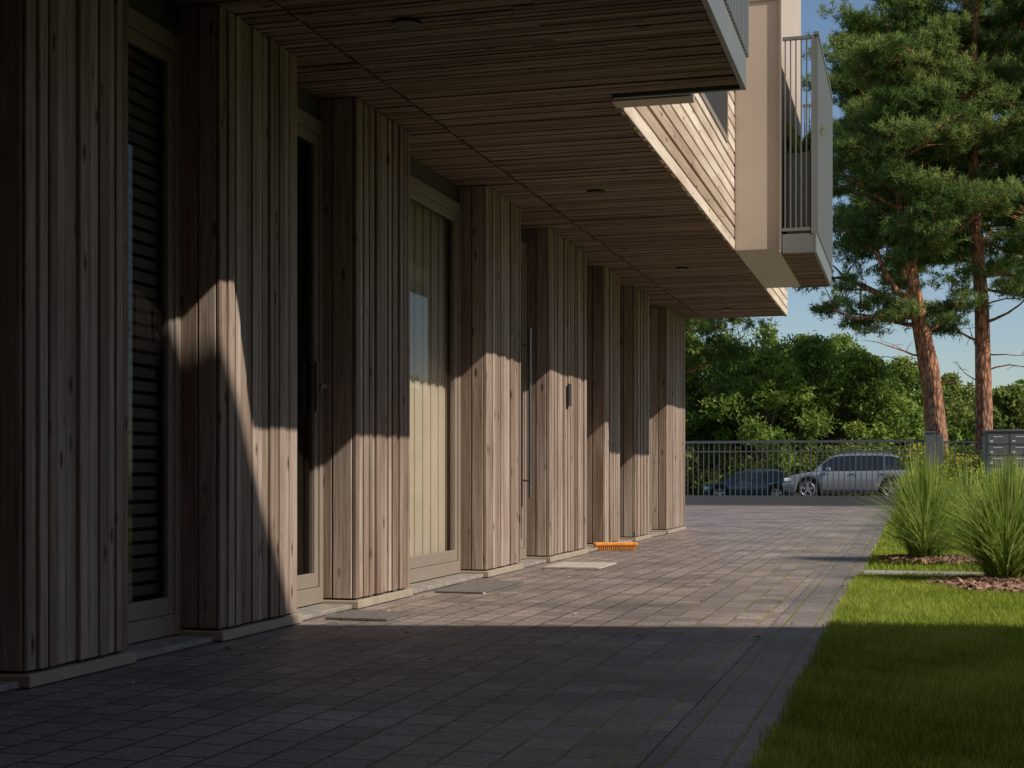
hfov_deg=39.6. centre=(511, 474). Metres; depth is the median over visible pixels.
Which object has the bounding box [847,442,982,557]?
ornamental grass
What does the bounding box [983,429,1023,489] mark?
mailbox cabinet
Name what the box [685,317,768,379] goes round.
broadleaf tree
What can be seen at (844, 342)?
broadleaf tree
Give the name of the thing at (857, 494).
roadside shrubs
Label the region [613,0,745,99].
balcony slab edge
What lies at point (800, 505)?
asphalt road
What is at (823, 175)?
balcony ribbed panel
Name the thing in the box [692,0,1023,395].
sky
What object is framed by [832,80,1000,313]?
pine tree
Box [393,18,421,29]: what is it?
soffit downlight
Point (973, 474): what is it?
flowering shrubs
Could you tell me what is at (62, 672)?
pillar plinths
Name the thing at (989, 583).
bark mulch
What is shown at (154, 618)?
window frames
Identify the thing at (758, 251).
bay cladding
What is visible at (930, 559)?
bark mulch
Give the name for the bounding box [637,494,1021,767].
ground
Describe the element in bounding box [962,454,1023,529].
ornamental grass
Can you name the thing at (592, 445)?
wall
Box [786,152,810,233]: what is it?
balcony planter
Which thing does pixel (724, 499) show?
metal gate
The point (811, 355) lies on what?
broadleaf tree
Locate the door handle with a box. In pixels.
[319,384,329,387]
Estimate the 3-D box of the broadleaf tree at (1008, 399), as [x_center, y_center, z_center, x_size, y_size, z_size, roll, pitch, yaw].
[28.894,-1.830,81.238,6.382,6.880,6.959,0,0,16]
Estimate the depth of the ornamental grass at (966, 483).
16.57 m
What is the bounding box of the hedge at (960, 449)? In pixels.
[685,438,973,495]
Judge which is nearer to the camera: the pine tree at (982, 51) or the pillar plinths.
the pillar plinths
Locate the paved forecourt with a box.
[685,505,882,531]
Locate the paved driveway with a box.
[0,530,858,767]
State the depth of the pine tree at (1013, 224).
55.65 m
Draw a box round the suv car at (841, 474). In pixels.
[784,452,910,495]
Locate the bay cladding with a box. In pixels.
[735,0,800,287]
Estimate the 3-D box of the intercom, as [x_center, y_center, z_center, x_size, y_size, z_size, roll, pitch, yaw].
[0.517,-0.720,12.816,0.023,0.200,0.090,0,0,16]
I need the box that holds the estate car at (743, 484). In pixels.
[704,469,798,495]
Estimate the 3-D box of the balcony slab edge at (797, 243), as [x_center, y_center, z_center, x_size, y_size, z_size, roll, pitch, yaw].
[3.080,-2.199,14.753,0.320,0.182,2.570,0,0,16]
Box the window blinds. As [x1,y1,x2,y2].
[128,47,161,596]
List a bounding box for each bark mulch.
[876,553,978,565]
[922,574,1023,593]
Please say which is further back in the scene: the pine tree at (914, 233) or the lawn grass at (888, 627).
the pine tree at (914, 233)
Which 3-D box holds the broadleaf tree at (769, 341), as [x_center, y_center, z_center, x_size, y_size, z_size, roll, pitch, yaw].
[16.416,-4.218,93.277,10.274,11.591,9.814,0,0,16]
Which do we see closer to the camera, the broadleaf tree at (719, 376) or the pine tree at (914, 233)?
the pine tree at (914, 233)
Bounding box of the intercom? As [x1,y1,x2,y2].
[567,383,571,405]
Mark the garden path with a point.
(887, 571)
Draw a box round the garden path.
[864,570,982,575]
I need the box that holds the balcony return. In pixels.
[611,94,694,107]
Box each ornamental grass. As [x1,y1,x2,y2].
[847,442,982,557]
[878,444,1023,577]
[945,460,991,538]
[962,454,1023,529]
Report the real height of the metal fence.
1.650 m
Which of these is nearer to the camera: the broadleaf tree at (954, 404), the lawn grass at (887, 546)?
the lawn grass at (887, 546)
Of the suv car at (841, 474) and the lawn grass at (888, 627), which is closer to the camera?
the lawn grass at (888, 627)
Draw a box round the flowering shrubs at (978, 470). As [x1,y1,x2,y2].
[894,462,984,502]
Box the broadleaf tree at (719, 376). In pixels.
[685,331,790,494]
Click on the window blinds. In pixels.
(144, 156)
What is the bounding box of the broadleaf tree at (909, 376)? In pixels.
[840,355,959,455]
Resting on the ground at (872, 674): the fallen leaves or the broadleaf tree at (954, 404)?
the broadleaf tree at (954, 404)
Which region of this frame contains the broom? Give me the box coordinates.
[593,542,637,549]
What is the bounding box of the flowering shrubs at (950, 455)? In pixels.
[896,442,981,495]
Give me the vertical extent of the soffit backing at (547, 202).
0.039 m
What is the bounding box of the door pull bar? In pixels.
[523,328,531,497]
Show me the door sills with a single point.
(156, 647)
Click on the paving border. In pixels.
(744, 696)
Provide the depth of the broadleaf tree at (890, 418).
80.15 m
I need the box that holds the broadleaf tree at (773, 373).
[695,345,836,483]
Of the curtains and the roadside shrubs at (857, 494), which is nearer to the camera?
the curtains
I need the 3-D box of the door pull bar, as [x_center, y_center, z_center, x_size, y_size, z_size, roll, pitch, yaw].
[0.132,-0.525,12.119,0.074,1.450,0.028,0,0,16]
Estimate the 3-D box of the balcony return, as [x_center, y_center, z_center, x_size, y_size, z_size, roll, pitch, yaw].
[0.797,-2.877,8.040,0.450,1.545,0.150,0,0,16]
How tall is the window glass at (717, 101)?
2.200 m
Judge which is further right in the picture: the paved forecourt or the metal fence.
the metal fence
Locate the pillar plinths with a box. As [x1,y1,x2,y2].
[0,526,685,687]
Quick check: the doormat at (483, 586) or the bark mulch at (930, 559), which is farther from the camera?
the bark mulch at (930, 559)
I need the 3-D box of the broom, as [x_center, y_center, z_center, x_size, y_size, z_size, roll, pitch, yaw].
[1.034,0.712,14.203,0.440,0.074,0.090,0,0,-8]
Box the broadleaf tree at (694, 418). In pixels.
[685,350,734,494]
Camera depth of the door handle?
7.84 m
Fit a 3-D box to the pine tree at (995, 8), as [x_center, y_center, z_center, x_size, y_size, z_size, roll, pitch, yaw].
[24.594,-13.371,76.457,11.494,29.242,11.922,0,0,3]
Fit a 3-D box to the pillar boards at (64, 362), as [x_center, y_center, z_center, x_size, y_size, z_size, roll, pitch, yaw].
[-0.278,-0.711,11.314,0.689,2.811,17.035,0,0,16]
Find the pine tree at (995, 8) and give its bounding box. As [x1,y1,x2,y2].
[927,0,1022,282]
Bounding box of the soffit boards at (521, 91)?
[163,0,827,318]
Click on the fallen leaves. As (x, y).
(229, 648)
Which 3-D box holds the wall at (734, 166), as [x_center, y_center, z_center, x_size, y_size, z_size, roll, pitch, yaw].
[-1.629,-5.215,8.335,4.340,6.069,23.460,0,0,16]
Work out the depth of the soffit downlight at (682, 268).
14.53 m
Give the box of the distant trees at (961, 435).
[702,379,1023,454]
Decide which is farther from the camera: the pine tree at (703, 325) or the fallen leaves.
the pine tree at (703, 325)
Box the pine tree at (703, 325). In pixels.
[685,317,779,345]
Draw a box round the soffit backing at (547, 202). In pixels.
[303,21,813,316]
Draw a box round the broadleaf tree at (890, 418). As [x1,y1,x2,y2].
[783,346,924,495]
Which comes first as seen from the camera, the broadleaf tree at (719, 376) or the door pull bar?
the door pull bar
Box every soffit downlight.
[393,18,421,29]
[587,190,604,194]
[675,267,688,269]
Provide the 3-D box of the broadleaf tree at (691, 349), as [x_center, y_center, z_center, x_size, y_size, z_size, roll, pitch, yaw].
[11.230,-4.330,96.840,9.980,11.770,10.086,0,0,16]
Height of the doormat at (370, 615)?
0.010 m
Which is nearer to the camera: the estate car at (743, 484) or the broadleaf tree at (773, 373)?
the estate car at (743, 484)
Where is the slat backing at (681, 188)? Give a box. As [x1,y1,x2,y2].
[609,100,783,314]
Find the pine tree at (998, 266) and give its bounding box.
[944,0,1023,286]
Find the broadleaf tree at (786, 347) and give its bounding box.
[730,333,844,443]
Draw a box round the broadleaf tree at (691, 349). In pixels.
[685,332,734,440]
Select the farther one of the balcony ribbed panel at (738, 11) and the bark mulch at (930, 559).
the bark mulch at (930, 559)
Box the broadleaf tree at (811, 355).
[742,330,885,495]
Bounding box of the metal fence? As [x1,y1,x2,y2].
[944,436,984,471]
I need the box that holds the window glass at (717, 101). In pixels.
[704,91,726,133]
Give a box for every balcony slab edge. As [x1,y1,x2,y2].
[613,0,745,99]
[782,233,831,287]
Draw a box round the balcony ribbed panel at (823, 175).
[815,35,832,269]
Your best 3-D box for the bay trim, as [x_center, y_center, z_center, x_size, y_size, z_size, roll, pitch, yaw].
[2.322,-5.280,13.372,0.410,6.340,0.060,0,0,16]
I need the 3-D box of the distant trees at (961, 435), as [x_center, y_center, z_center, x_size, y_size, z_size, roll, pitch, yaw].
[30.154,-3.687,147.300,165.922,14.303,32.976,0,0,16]
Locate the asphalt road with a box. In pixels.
[685,504,897,505]
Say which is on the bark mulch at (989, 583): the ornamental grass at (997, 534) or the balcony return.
the ornamental grass at (997, 534)
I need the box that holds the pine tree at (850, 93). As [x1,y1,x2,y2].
[802,27,1023,430]
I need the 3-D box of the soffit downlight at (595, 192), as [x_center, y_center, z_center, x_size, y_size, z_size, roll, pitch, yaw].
[0.629,-2.110,10.628,0.140,0.012,0.140,0,0,16]
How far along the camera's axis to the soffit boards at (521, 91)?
7.98 m
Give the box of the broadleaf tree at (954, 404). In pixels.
[902,372,1003,446]
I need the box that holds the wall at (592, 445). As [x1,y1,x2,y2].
[0,189,681,672]
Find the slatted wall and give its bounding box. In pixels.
[621,91,787,315]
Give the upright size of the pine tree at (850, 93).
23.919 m
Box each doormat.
[325,610,412,620]
[434,580,523,592]
[543,562,616,568]
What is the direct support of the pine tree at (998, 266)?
on the ground at (872, 674)
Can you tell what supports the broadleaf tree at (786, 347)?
on the ground at (872, 674)
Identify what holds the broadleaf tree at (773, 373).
on the ground at (872, 674)
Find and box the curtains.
[410,199,446,556]
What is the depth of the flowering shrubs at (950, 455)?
36.47 m
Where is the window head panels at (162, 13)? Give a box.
[128,0,649,316]
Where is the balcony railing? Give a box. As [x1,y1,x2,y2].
[782,31,832,233]
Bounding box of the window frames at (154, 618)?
[128,6,651,643]
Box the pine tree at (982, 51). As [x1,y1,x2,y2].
[842,0,1023,463]
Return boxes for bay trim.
[749,0,780,249]
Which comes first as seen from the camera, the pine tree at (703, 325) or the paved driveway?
the paved driveway
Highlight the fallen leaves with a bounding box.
[115,529,873,727]
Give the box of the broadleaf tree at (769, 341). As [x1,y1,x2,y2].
[699,322,788,443]
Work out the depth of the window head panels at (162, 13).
7.84 m
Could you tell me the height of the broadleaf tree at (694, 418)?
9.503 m
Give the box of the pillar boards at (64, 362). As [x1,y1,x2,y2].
[0,0,684,671]
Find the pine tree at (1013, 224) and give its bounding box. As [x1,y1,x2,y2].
[926,0,1023,260]
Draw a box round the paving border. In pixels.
[638,506,895,767]
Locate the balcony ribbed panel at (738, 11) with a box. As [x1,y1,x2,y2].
[724,0,748,58]
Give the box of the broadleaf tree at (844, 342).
[800,332,912,442]
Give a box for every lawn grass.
[741,571,1023,767]
[861,507,985,571]
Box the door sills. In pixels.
[0,532,665,692]
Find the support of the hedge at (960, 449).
on the ground at (872, 674)
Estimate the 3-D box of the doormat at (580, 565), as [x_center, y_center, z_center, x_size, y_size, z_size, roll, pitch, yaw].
[0.563,0.744,11.686,0.460,0.012,0.700,0,0,16]
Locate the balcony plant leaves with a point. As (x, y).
(798, 142)
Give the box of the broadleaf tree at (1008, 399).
[971,383,1023,443]
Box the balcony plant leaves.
[786,121,831,152]
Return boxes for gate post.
[924,431,942,473]
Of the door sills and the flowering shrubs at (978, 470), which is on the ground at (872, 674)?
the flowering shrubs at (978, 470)
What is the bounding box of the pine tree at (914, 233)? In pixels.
[792,0,1023,453]
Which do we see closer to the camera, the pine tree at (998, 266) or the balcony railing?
the balcony railing
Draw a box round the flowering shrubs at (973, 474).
[940,468,1023,502]
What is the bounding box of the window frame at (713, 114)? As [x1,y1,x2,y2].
[699,91,727,142]
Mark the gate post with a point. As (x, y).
(929, 439)
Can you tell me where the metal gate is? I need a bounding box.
[685,440,923,504]
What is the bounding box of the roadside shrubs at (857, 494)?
[836,493,882,495]
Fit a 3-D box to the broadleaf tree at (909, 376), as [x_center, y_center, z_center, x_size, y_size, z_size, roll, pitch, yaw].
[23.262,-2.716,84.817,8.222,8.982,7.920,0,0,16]

